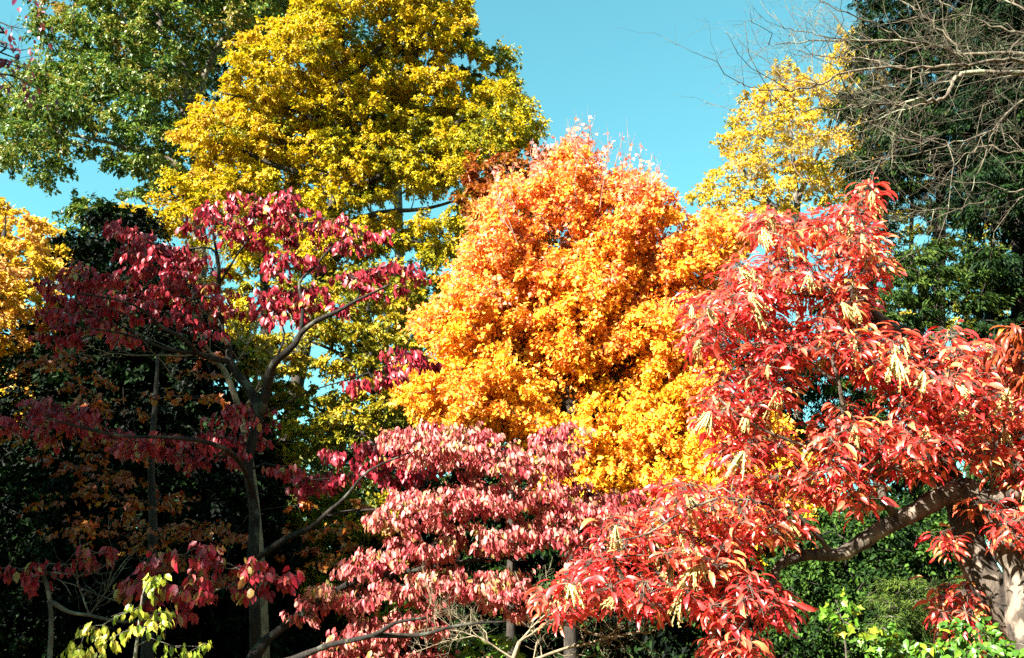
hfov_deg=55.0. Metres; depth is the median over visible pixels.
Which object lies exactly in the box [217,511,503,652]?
evergreen shrub
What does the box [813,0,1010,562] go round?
hemlock tree
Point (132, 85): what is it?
oak tree
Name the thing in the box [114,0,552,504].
maple tree
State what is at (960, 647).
shrub
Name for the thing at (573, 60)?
sky
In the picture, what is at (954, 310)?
woodland tree
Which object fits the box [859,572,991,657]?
hemlock shrub
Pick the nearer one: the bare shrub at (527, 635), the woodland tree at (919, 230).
the bare shrub at (527, 635)
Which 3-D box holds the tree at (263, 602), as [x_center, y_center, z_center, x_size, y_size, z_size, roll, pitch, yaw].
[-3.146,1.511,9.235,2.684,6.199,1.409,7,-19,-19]
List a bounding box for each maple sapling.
[368,585,525,657]
[817,588,920,657]
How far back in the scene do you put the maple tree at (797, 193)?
39.22 m
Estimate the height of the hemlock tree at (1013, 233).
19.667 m
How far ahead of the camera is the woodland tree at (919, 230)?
41.00 m
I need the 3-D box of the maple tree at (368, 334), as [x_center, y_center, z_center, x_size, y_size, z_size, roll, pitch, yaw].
[-4.180,3.109,20.898,6.008,10.371,4.357,0,-18,0]
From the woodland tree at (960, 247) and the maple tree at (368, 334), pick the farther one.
the woodland tree at (960, 247)
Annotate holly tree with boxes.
[0,201,326,657]
[676,489,1007,657]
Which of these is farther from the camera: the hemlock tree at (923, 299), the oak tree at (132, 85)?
the oak tree at (132, 85)
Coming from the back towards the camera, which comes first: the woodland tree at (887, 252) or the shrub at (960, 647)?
the woodland tree at (887, 252)
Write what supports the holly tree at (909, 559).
on the ground
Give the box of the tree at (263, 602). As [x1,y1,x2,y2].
[44,213,317,657]
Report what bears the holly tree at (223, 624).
on the ground
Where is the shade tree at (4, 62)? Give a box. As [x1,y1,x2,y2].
[0,0,69,117]
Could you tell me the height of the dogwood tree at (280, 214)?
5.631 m
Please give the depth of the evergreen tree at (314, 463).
25.95 m
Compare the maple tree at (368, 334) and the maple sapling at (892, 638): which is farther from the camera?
the maple tree at (368, 334)
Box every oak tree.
[0,0,303,653]
[189,0,350,424]
[338,0,449,486]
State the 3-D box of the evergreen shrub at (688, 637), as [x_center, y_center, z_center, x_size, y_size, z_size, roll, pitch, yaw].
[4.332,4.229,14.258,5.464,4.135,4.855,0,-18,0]
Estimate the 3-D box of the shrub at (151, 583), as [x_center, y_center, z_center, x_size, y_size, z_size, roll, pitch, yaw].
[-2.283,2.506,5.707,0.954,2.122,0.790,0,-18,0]
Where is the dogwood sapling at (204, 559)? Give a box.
[0,518,305,657]
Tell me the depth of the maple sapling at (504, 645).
7.17 m
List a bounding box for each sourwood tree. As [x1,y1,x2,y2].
[517,171,1023,657]
[983,322,1023,400]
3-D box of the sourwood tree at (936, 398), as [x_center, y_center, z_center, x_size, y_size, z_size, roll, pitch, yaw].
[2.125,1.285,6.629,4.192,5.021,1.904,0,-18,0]
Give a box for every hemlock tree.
[720,237,1023,540]
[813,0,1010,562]
[930,0,1023,535]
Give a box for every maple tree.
[0,197,82,449]
[0,349,385,657]
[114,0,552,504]
[224,257,445,654]
[380,106,840,657]
[445,142,564,657]
[683,22,888,452]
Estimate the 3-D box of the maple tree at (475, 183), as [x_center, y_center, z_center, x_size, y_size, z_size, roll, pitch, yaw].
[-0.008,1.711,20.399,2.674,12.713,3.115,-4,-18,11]
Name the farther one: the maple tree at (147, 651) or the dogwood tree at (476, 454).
the maple tree at (147, 651)
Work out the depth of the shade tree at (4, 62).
9.23 m
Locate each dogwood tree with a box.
[0,186,465,657]
[246,418,649,657]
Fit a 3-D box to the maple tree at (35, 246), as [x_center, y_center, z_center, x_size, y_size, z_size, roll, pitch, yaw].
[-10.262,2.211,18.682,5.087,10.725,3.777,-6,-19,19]
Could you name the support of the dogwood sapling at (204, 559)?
on the ground
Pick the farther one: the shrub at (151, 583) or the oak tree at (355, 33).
the oak tree at (355, 33)
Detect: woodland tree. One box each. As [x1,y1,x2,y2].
[836,162,915,485]
[872,144,956,492]
[931,188,1008,476]
[946,210,1010,562]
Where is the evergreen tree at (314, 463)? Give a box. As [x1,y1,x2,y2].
[258,396,506,576]
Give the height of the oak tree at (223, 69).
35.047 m
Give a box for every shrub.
[56,573,212,657]
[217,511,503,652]
[306,460,686,657]
[405,556,674,657]
[626,486,941,657]
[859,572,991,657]
[903,611,1023,657]
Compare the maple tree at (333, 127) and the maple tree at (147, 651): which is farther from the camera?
the maple tree at (333, 127)
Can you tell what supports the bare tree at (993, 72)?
on the ground
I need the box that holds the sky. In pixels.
[0,0,1010,650]
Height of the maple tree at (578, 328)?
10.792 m
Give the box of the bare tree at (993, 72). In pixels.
[611,0,1023,270]
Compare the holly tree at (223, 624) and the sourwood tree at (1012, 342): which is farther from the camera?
the holly tree at (223, 624)
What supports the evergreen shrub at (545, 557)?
on the ground

